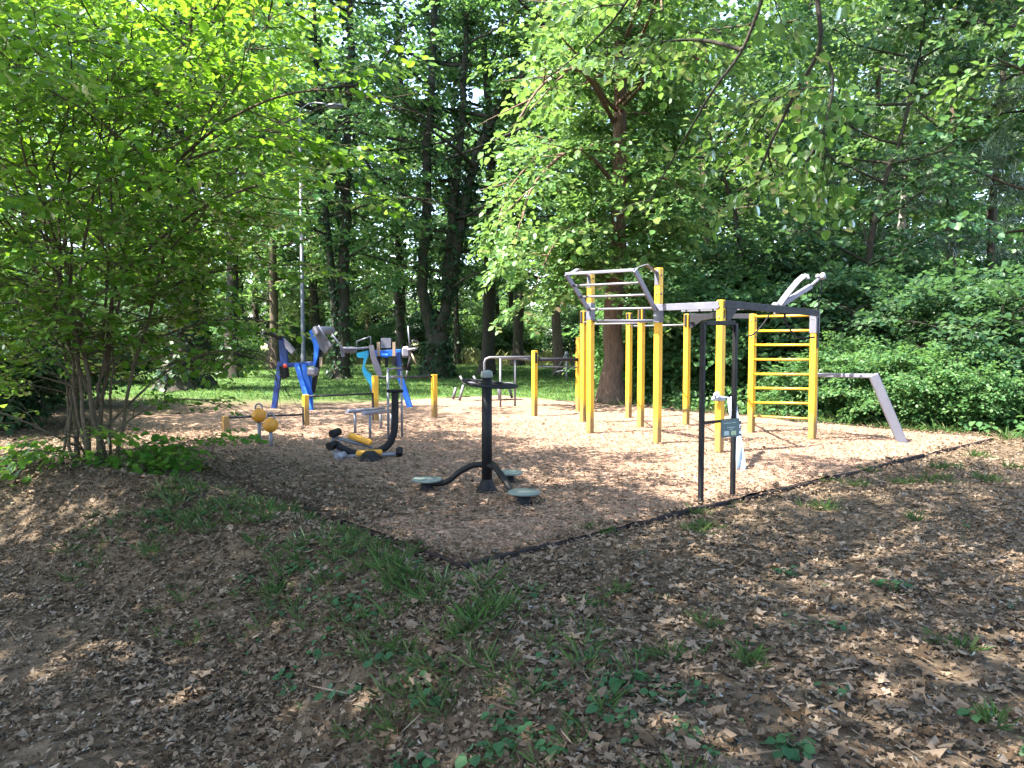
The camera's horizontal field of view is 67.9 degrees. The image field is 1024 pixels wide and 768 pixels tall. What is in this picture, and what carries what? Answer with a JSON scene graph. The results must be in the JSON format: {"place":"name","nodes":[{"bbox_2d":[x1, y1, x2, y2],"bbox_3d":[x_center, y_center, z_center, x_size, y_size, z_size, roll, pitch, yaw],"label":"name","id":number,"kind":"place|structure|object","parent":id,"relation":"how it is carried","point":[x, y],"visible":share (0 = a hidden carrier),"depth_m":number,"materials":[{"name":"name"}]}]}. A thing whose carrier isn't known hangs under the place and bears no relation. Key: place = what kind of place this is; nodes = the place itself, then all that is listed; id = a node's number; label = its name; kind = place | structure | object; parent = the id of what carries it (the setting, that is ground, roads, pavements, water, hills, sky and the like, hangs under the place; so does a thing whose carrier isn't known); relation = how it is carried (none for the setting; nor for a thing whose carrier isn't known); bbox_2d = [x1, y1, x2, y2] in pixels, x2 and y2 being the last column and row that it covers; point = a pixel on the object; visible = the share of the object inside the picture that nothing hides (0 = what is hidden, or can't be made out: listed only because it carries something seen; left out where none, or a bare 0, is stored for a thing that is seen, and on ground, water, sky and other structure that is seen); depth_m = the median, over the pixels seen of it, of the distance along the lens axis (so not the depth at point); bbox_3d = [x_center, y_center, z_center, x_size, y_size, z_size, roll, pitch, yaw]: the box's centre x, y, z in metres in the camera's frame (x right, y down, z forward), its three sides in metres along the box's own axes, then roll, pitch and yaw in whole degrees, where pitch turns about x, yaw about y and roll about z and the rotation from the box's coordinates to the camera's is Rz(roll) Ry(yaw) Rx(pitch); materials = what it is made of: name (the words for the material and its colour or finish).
{"place":"outdoors","nodes":[
{"label":"outdoors","id":0,"kind":"place"},
{"bbox_2d":[0,343,1023,767],"bbox_3d":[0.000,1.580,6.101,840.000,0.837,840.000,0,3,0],"label":"ground","id":1,"kind":"structure","parent":0,"point":[10,647],"depth_m":5.14,"materials":[{"name":"soil"}]},
{"bbox_2d":[0,263,101,434],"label":"bush","id":2,"kind":"object","parent":1,"relation":"on","point":[30,401],"visible":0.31,"depth_m":14.44,"materials":[{"name":"green plant"}]},
{"bbox_2d":[0,16,148,294],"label":"tree","id":3,"kind":"object","parent":1,"relation":"on","point":[74,247],"visible":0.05,"depth_m":50.28,"materials":[{"name":"green plant"}]},
{"bbox_2d":[3,275,170,407],"bbox_3d":[-11.946,-0.867,19.263,6.217,3.779,5.676,-2,4,-25],"label":"bush","id":4,"kind":"object","parent":1,"relation":"on","point":[94,381],"visible":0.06,"depth_m":19.05,"materials":[{"name":"green plant"}]},
{"bbox_2d":[70,291,162,382],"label":"bush","id":5,"kind":"object","parent":1,"relation":"on","point":[146,368],"visible":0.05,"depth_m":29.64,"materials":[{"name":"green plant"}]},
{"bbox_2d":[38,0,203,319],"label":"tree","id":6,"kind":"object","parent":1,"relation":"on","point":[93,180],"visible":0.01,"depth_m":52.32,"materials":[{"name":"green plant"}]},
{"bbox_2d":[0,0,262,423],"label":"lime tree","id":7,"kind":"object","parent":1,"relation":"on","point":[122,127],"visible":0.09,"depth_m":15.02,"materials":[{"name":"green plant"}]},
{"bbox_2d":[42,0,268,302],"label":"tree","id":8,"kind":"object","parent":1,"relation":"on","point":[202,187],"visible":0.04,"depth_m":53.91,"materials":[{"name":"green plant"}]},
{"bbox_2d":[2,0,334,391],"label":"maple tree","id":9,"kind":"object","parent":1,"relation":"on","point":[193,386],"visible":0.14,"depth_m":25.37,"materials":[{"name":"green plant"}]},
{"bbox_2d":[33,1,355,377],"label":"maple tree","id":10,"kind":"object","parent":1,"relation":"on","point":[233,372],"visible":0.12,"depth_m":33.87,"materials":[{"name":"green plant"}]},
{"bbox_2d":[165,120,299,341],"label":"tree","id":11,"kind":"object","parent":1,"relation":"on","point":[256,302],"visible":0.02,"depth_m":63.90,"materials":[{"name":"green plant"}]},
{"bbox_2d":[0,0,466,485],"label":"hazel shrub","id":12,"kind":"object","parent":1,"relation":"on","point":[173,73],"visible":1,"depth_m":9.12,"materials":[{"name":"green plant"}]},
{"bbox_2d":[203,285,269,348],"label":"thicket","id":13,"kind":"object","parent":1,"relation":"on","point":[250,309],"visible":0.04,"depth_m":94.00,"materials":[{"name":"green plant"}]},
{"bbox_2d":[209,325,264,367],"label":"bush","id":14,"kind":"object","parent":1,"relation":"on","point":[247,347],"visible":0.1,"depth_m":43.51,"materials":[{"name":"green plant"}]},
{"bbox_2d":[211,109,322,348],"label":"tree","id":15,"kind":"object","parent":1,"relation":"on","point":[255,312],"visible":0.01,"depth_m":79.26,"materials":[{"name":"green plant"}]},
{"bbox_2d":[196,2,362,363],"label":"tree","id":16,"kind":"object","parent":1,"relation":"on","point":[309,233],"visible":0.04,"depth_m":52.84,"materials":[{"name":"green plant"}]},
{"bbox_2d":[186,3,373,368],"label":"ash tree","id":17,"kind":"object","parent":1,"relation":"on","point":[272,282],"visible":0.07,"depth_m":43.76,"materials":[{"name":"green plant"}]},
{"bbox_2d":[247,283,321,344],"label":"thicket","id":18,"kind":"object","parent":1,"relation":"on","point":[266,310],"visible":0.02,"depth_m":94.85,"materials":[{"name":"green plant"}]},
{"bbox_2d":[279,321,331,355],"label":"bush","id":19,"kind":"object","parent":1,"relation":"on","point":[308,342],"visible":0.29,"depth_m":59.26,"materials":[{"name":"green plant"}]},
{"bbox_2d":[255,131,380,324],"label":"tree","id":20,"kind":"object","parent":1,"relation":"on","point":[286,301],"visible":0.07,"depth_m":76.47,"materials":[{"name":"green plant"}]},
{"bbox_2d":[298,102,344,367],"bbox_3d":[-6.391,-4.577,25.511,1.758,9.649,0.356,1,3,14],"label":"street lamp","id":21,"kind":"object","parent":1,"relation":"on","point":[338,106],"visible":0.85,"depth_m":25.77,"materials":[{"name":"grey metal"}]},
{"bbox_2d":[240,0,406,325],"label":"tree","id":22,"kind":"object","parent":1,"relation":"on","point":[315,316],"visible":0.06,"depth_m":61.72,"materials":[{"name":"green plant"}]},
{"bbox_2d":[244,57,412,313],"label":"tree","id":23,"kind":"object","parent":1,"relation":"on","point":[362,297],"visible":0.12,"depth_m":54.24,"materials":[{"name":"green plant"}]},
{"bbox_2d":[156,0,504,379],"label":"maple tree","id":24,"kind":"object","parent":1,"relation":"on","point":[340,308],"visible":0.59,"depth_m":32.52,"materials":[{"name":"green plant"}]},
{"bbox_2d":[262,250,408,348],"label":"thicket","id":25,"kind":"object","parent":1,"relation":"on","point":[286,318],"visible":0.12,"depth_m":84.79,"materials":[{"name":"green plant"}]},
{"bbox_2d":[291,106,420,334],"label":"tree","id":26,"kind":"object","parent":1,"relation":"on","point":[369,322],"visible":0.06,"depth_m":74.18,"materials":[{"name":"green plant"}]},
{"bbox_2d":[150,346,599,364],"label":"meadow grass","id":27,"kind":"structure","parent":1,"relation":"on","point":[471,356],"depth_m":54.18,"materials":[{"name":"green plant"}]},
{"bbox_2d":[352,287,414,347],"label":"thicket","id":28,"kind":"object","parent":1,"relation":"on","point":[385,320],"visible":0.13,"depth_m":97.04,"materials":[{"name":"green plant"}]},
{"bbox_2d":[350,323,419,356],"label":"bush","id":29,"kind":"object","parent":1,"relation":"on","point":[377,335],"visible":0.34,"depth_m":56.88,"materials":[{"name":"green plant"}]},
{"bbox_2d":[294,0,504,371],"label":"maple tree","id":30,"kind":"object","parent":1,"relation":"on","point":[401,326],"visible":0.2,"depth_m":40.06,"materials":[{"name":"green plant"}]},
{"bbox_2d":[350,109,462,332],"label":"tree","id":31,"kind":"object","parent":1,"relation":"on","point":[362,313],"visible":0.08,"depth_m":68.26,"materials":[{"name":"green plant"}]},
{"bbox_2d":[371,138,483,326],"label":"tree","id":32,"kind":"object","parent":1,"relation":"on","point":[388,295],"visible":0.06,"depth_m":76.00,"materials":[{"name":"green plant"}]},
{"bbox_2d":[387,309,478,355],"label":"bush","id":33,"kind":"object","parent":1,"relation":"on","point":[416,334],"visible":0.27,"depth_m":57.65,"materials":[{"name":"green plant"}]},
{"bbox_2d":[390,286,482,350],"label":"thicket","id":34,"kind":"object","parent":1,"relation":"on","point":[469,322],"visible":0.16,"depth_m":92.16,"materials":[{"name":"green plant"}]},
{"bbox_2d":[389,121,483,341],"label":"tree","id":35,"kind":"object","parent":1,"relation":"on","point":[465,308],"visible":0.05,"depth_m":67.52,"materials":[{"name":"green plant"}]},
{"bbox_2d":[379,3,539,364],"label":"tree","id":36,"kind":"object","parent":1,"relation":"on","point":[457,349],"visible":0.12,"depth_m":51.63,"materials":[{"name":"green plant"}]},
{"bbox_2d":[285,0,650,378],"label":"maple tree","id":37,"kind":"object","parent":1,"relation":"on","point":[438,354],"visible":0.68,"depth_m":33.40,"materials":[{"name":"green plant"}]},
{"bbox_2d":[336,0,610,374],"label":"maple tree","id":38,"kind":"object","parent":1,"relation":"on","point":[488,339],"visible":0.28,"depth_m":36.52,"materials":[{"name":"green plant"}]},
{"bbox_2d":[379,2,613,365],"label":"tree","id":39,"kind":"object","parent":1,"relation":"on","point":[518,343],"visible":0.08,"depth_m":49.80,"materials":[{"name":"green plant"}]},
{"bbox_2d":[460,121,537,321],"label":"tree","id":40,"kind":"object","parent":1,"relation":"on","point":[497,309],"visible":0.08,"depth_m":74.89,"materials":[{"name":"green plant"}]},
{"bbox_2d":[469,314,545,355],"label":"bush","id":41,"kind":"object","parent":1,"relation":"on","point":[504,340],"visible":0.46,"depth_m":59.41,"materials":[{"name":"green plant"}]},
{"bbox_2d":[463,51,551,322],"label":"tree","id":42,"kind":"object","parent":1,"relation":"on","point":[511,296],"visible":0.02,"depth_m":66.16,"materials":[{"name":"green plant"}]},
{"bbox_2d":[0,407,1023,767],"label":"fallen leaves","id":43,"kind":"object","parent":1,"relation":"on","point":[518,567],"visible":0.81,"depth_m":4.90,"materials":[{"name":"brown plant"}]},
{"bbox_2d":[495,283,561,352],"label":"thicket","id":44,"kind":"object","parent":1,"relation":"on","point":[532,321],"visible":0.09,"depth_m":95.87,"materials":[{"name":"green plant"}]},
{"bbox_2d":[40,499,1023,767],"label":"weeds","id":45,"kind":"object","parent":1,"relation":"on","point":[790,751],"visible":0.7,"depth_m":3.60,"materials":[{"name":"green plant"}]},
{"bbox_2d":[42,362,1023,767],"bbox_3d":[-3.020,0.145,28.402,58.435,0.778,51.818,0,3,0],"label":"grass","id":46,"kind":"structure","parent":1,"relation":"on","point":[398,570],"depth_m":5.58,"materials":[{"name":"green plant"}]},
{"bbox_2d":[85,395,993,569],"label":"mulch kerb","id":47,"kind":"structure","parent":1,"relation":"on","point":[467,564],"depth_m":7.49,"materials":[{"name":"rubber"}]},
{"bbox_2d":[436,0,644,376],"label":"ash tree","id":48,"kind":"object","parent":1,"relation":"on","point":[557,339],"visible":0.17,"depth_m":34.57,"materials":[{"name":"green plant"}]},
{"bbox_2d":[523,306,603,355],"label":"bush","id":49,"kind":"object","parent":1,"relation":"on","point":[572,317],"visible":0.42,"depth_m":58.38,"materials":[{"name":"green plant"}]},
{"bbox_2d":[502,10,699,313],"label":"tree","id":50,"kind":"object","parent":1,"relation":"on","point":[575,299],"visible":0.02,"depth_m":47.95,"materials":[{"name":"green plant"}]},
{"bbox_2d":[562,285,736,396],"bbox_3d":[4.678,-1.124,23.782,6.462,4.137,6.605,-1,4,-19],"label":"bush","id":51,"kind":"object","parent":1,"relation":"on","point":[598,352],"visible":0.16,"depth_m":22.48,"materials":[{"name":"green plant"}]},
{"bbox_2d":[467,0,867,403],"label":"lime tree","id":52,"kind":"object","parent":1,"relation":"on","point":[563,247],"visible":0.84,"depth_m":19.39,"materials":[{"name":"green plant"}]},
{"bbox_2d":[593,29,787,280],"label":"tree","id":53,"kind":"object","parent":1,"relation":"on","point":[713,162],"visible":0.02,"depth_m":50.07,"materials":[{"name":"green plant"}]},
{"bbox_2d":[521,0,875,242],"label":"plane tree","id":54,"kind":"object","parent":1,"relation":"on","point":[833,111],"visible":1,"depth_m":8.26,"materials":[{"name":"green plant"}]},
{"bbox_2d":[592,0,862,278],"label":"ash tree","id":55,"kind":"object","parent":1,"relation":"on","point":[800,210],"visible":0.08,"depth_m":31.13,"materials":[{"name":"green plant"}]},
{"bbox_2d":[632,231,826,305],"bbox_3d":[7.969,-2.631,28.225,7.912,6.415,6.935,-1,3,-13],"label":"bush","id":56,"kind":"object","parent":1,"relation":"on","point":[706,258],"visible":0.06,"depth_m":26.47,"materials":[{"name":"green plant"}]},
{"bbox_2d":[600,0,864,302],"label":"elder tree","id":57,"kind":"object","parent":1,"relation":"on","point":[728,187],"visible":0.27,"depth_m":24.72,"materials":[{"name":"green plant"}]},
{"bbox_2d":[622,266,847,401],"bbox_3d":[6.038,-1.165,22.141,7.108,4.551,7.265,2,4,35],"label":"bush","id":58,"kind":"object","parent":1,"relation":"on","point":[672,357],"visible":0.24,"depth_m":20.89,"materials":[{"name":"green plant"}]},
{"bbox_2d":[652,5,831,262],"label":"tree","id":59,"kind":"object","parent":1,"relation":"on","point":[734,130],"visible":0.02,"depth_m":48.34,"materials":[{"name":"green plant"}]},
{"bbox_2d":[646,0,850,280],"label":"maple tree","id":60,"kind":"object","parent":1,"relation":"on","point":[753,31],"visible":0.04,"depth_m":43.65,"materials":[{"name":"green plant"}]},
{"bbox_2d":[679,274,881,400],"bbox_3d":[7.773,-0.976,21.552,6.604,4.137,6.462,0,3,-6],"label":"bush","id":61,"kind":"object","parent":1,"relation":"on","point":[741,360],"visible":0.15,"depth_m":19.77,"materials":[{"name":"green plant"}]},
{"bbox_2d":[710,223,892,300],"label":"bush","id":62,"kind":"object","parent":1,"relation":"on","point":[803,259],"visible":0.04,"depth_m":24.61,"materials":[{"name":"green plant"}]},
{"bbox_2d":[625,364,1023,435],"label":"undergrowth","id":63,"kind":"object","parent":1,"relation":"on","point":[674,399],"visible":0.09,"depth_m":17.64,"materials":[{"name":"green plant"}]},
{"bbox_2d":[707,0,941,261],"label":"ash tree","id":64,"kind":"object","parent":1,"relation":"on","point":[865,9],"visible":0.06,"depth_m":37.94,"materials":[{"name":"green plant"}]},
{"bbox_2d":[763,2,895,262],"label":"tree","id":65,"kind":"object","parent":1,"relation":"on","point":[839,90],"visible":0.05,"depth_m":58.74,"materials":[{"name":"green plant"}]},
{"bbox_2d":[747,330,914,416],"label":"bush","id":66,"kind":"object","parent":1,"relation":"on","point":[797,381],"visible":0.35,"depth_m":16.61,"materials":[{"name":"green plant"}]},
{"bbox_2d":[709,253,976,397],"bbox_3d":[8.309,-1.173,19.675,6.740,4.487,7.382,2,4,37],"label":"bush","id":67,"kind":"object","parent":1,"relation":"on","point":[846,285],"visible":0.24,"depth_m":18.46,"materials":[{"name":"green plant"}]},
{"bbox_2d":[773,0,945,265],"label":"pine tree","id":68,"kind":"object","parent":1,"relation":"on","point":[878,84],"visible":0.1,"depth_m":33.50,"materials":[{"name":"green plant"}]},
{"bbox_2d":[731,0,1023,322],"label":"elder tree","id":69,"kind":"object","parent":1,"relation":"on","point":[946,141],"visible":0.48,"depth_m":20.19,"materials":[{"name":"green plant"}]},
{"bbox_2d":[813,15,942,271],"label":"tree","id":70,"kind":"object","parent":1,"relation":"on","point":[871,86],"visible":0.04,"depth_m":51.64,"materials":[{"name":"green plant"}]},
{"bbox_2d":[803,235,972,331],"bbox_3d":[11.352,-1.882,23.889,5.674,5.249,6.474,1,4,20],"label":"bush","id":71,"kind":"object","parent":1,"relation":"on","point":[850,261],"visible":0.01,"depth_m":22.40,"materials":[{"name":"green plant"}]},
{"bbox_2d":[804,335,973,426],"bbox_3d":[7.789,0.056,15.652,3.434,2.151,3.360,1,3,14],"label":"bush","id":72,"kind":"object","parent":1,"relation":"on","point":[862,405],"visible":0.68,"depth_m":15.11,"materials":[{"name":"green plant"}]},
{"bbox_2d":[755,0,1023,266],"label":"birch tree","id":73,"kind":"object","parent":1,"relation":"on","point":[856,78],"visible":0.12,"depth_m":29.66,"materials":[{"name":"green plant"}]},
{"bbox_2d":[800,0,1023,273],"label":"ash tree","id":74,"kind":"object","parent":1,"relation":"on","point":[991,248],"visible":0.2,"depth_m":25.22,"materials":[{"name":"green plant"}]},
{"bbox_2d":[819,257,1023,370],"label":"bush","id":75,"kind":"object","parent":1,"relation":"on","point":[888,304],"visible":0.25,"depth_m":16.32,"materials":[{"name":"green plant"}]},
{"bbox_2d":[821,15,1023,269],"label":"tree","id":76,"kind":"object","parent":1,"relation":"on","point":[919,228],"visible":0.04,"depth_m":49.58,"materials":[{"name":"green plant"}]},
{"bbox_2d":[835,1,1023,268],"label":"pine tree","id":77,"kind":"object","parent":1,"relation":"on","point":[1015,178],"visible":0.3,"depth_m":26.65,"materials":[{"name":"green plant"}]},
{"bbox_2d":[852,265,1023,418],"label":"bush","id":78,"kind":"object","parent":1,"relation":"on","point":[1010,293],"visible":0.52,"depth_m":15.25,"materials":[{"name":"green plant"}]},
{"bbox_2d":[860,0,1023,162],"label":"ash tree","id":79,"kind":"object","parent":1,"relation":"on","point":[939,95],"visible":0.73,"depth_m":18.99,"materials":[{"name":"green plant"}]},
{"bbox_2d":[865,1,1023,277],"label":"maple tree","id":80,"kind":"object","parent":1,"relation":"on","point":[1009,229],"visible":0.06,"depth_m":39.51,"materials":[{"name":"green plant"}]},
{"bbox_2d":[873,337,1023,427],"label":"bush","id":81,"kind":"object","parent":1,"relation":"on","point":[996,397],"visible":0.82,"depth_m":14.22,"materials":[{"name":"green plant"}]},
{"bbox_2d":[888,244,1023,322],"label":"bush","id":82,"kind":"object","parent":1,"relation":"on","point":[921,267],"visible":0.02,"depth_m":20.81,"materials":[{"name":"green plant"}]},
{"bbox_2d":[889,0,1023,259],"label":"pine tree","id":83,"kind":"object","parent":1,"relation":"on","point":[999,162],"visible":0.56,"depth_m":20.65,"materials":[{"name":"green plant"}]},
{"bbox_2d":[909,2,1023,277],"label":"tree","id":84,"kind":"object","parent":1,"relation":"on","point":[971,265],"visible":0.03,"depth_m":53.19,"materials":[{"name":"green plant"}]},
{"bbox_2d":[5,0,1022,342],"label":"sky","id":85,"kind":"structure","parent":0,"point":[729,14],"materials":[{"name":"white"}]},
{"bbox_2d":[14,395,1017,615],"bbox_3d":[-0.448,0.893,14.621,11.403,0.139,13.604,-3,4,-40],"label":"mulch ground","id":86,"kind":"structure","parent":0,"point":[553,410],"depth_m":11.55,"materials":[{"name":"brown wood"}]},
{"bbox_2d":[251,403,265,443],"bbox_3d":[-4.114,0.687,12.367,0.236,0.758,0.236,0,3,0],"label":"balance ball","id":87,"kind":"object","parent":86,"relation":"on","point":[258,414],"visible":0.93,"depth_m":12.30,"materials":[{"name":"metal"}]},
{"bbox_2d":[263,412,277,446],"bbox_3d":[-3.835,0.765,12.081,0.236,0.636,0.236,0,3,0],"label":"balance ball","id":88,"kind":"object","parent":86,"relation":"on","point":[270,425],"visible":0.98,"depth_m":12.02,"materials":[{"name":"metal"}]},
{"bbox_2d":[261,325,345,409],"bbox_3d":[-5.072,-0.362,18.552,2.011,2.165,0.702,-1,3,-10],"label":"chest press","id":89,"kind":"object","parent":86,"relation":"on","point":[307,381],"visible":0.87,"depth_m":18.56,"materials":[{"name":"blue paint"}]},
{"bbox_2d":[221,374,437,430],"bbox_3d":[-3.547,0.383,15.375,4.521,1.058,0.284,-2,4,-35],"label":"bar row","id":90,"kind":"object","parent":86,"relation":"on","point":[375,404],"visible":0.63,"depth_m":15.88,"materials":[{"name":"yellow paint"}]},
{"bbox_2d":[326,389,402,461],"bbox_3d":[-2.156,0.584,10.867,1.138,1.018,0.630,1,3,17],"label":"leg machine","id":91,"kind":"object","parent":86,"relation":"on","point":[374,454],"visible":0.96,"depth_m":10.90,"materials":[{"name":"black metal"}]},
{"bbox_2d":[345,407,390,437],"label":"parallel bars","id":92,"kind":"object","parent":86,"relation":"on","point":[380,411],"visible":0.67,"depth_m":13.74,"materials":[{"name":"metal"}]},
{"bbox_2d":[340,326,416,406],"bbox_3d":[-3.338,-0.404,19.134,1.959,2.114,0.520,0,3,0],"label":"lat press","id":93,"kind":"object","parent":86,"relation":"on","point":[394,353],"visible":0.84,"depth_m":19.09,"materials":[{"name":"paint"}]},
{"bbox_2d":[387,367,402,439],"bbox_3d":[-1.996,0.382,12.982,0.040,1.336,0.710,1,3,11],"label":"stretching frame","id":94,"kind":"object","parent":86,"relation":"on","point":[401,401],"visible":0.81,"depth_m":12.89,"materials":[{"name":"metal"}]},
{"bbox_2d":[412,370,539,504],"bbox_3d":[-0.419,0.540,8.444,1.427,1.386,1.512,0,3,0],"label":"waist twister","id":95,"kind":"object","parent":86,"relation":"on","point":[487,385],"visible":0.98,"depth_m":8.43,"materials":[{"name":"black paint"}]},
{"bbox_2d":[483,356,531,406],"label":"bars","id":96,"kind":"object","parent":86,"relation":"on","point":[515,358],"visible":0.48,"depth_m":19.12,"materials":[{"name":"silver metal"}]},
{"bbox_2d":[531,337,579,415],"bbox_3d":[1.042,-0.144,17.450,1.535,1.870,0.116,-3,4,-41],"label":"pull up station","id":97,"kind":"object","parent":86,"relation":"on","point":[534,387],"visible":0.7,"depth_m":17.03,"materials":[{"name":"yellow paint"}]},
{"bbox_2d":[564,264,825,452],"bbox_3d":[2.643,-0.493,13.663,3.361,3.105,4.802,-2,4,-37],"label":"climbing frame","id":98,"kind":"object","parent":86,"relation":"on","point":[726,310],"visible":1,"depth_m":13.05,"materials":[{"name":"yellow paint"}]},
{"bbox_2d":[698,321,738,505],"bbox_3d":[2.185,0.336,7.994,0.675,2.006,0.066,-3,4,-42],"label":"sign frame","id":99,"kind":"object","parent":86,"relation":"on","point":[730,427],"visible":0.89,"depth_m":7.98,"materials":[{"name":"black paint"}]},
{"bbox_2d":[711,392,745,469],"bbox_3d":[3.129,0.630,10.701,0.341,0.948,1.818,0,3,3],"label":"tied banner","id":100,"kind":"object","parent":86,"relation":"on","point":[740,460],"visible":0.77,"depth_m":10.21,"materials":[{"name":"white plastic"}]},
{"bbox_2d":[816,373,907,442],"bbox_3d":[5.874,0.433,12.991,0.452,1.281,1.657,-3,4,-42],"label":"dip station","id":101,"kind":"object","parent":86,"relation":"on","point":[887,407],"visible":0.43,"depth_m":12.55,"materials":[{"name":"grey paint"}]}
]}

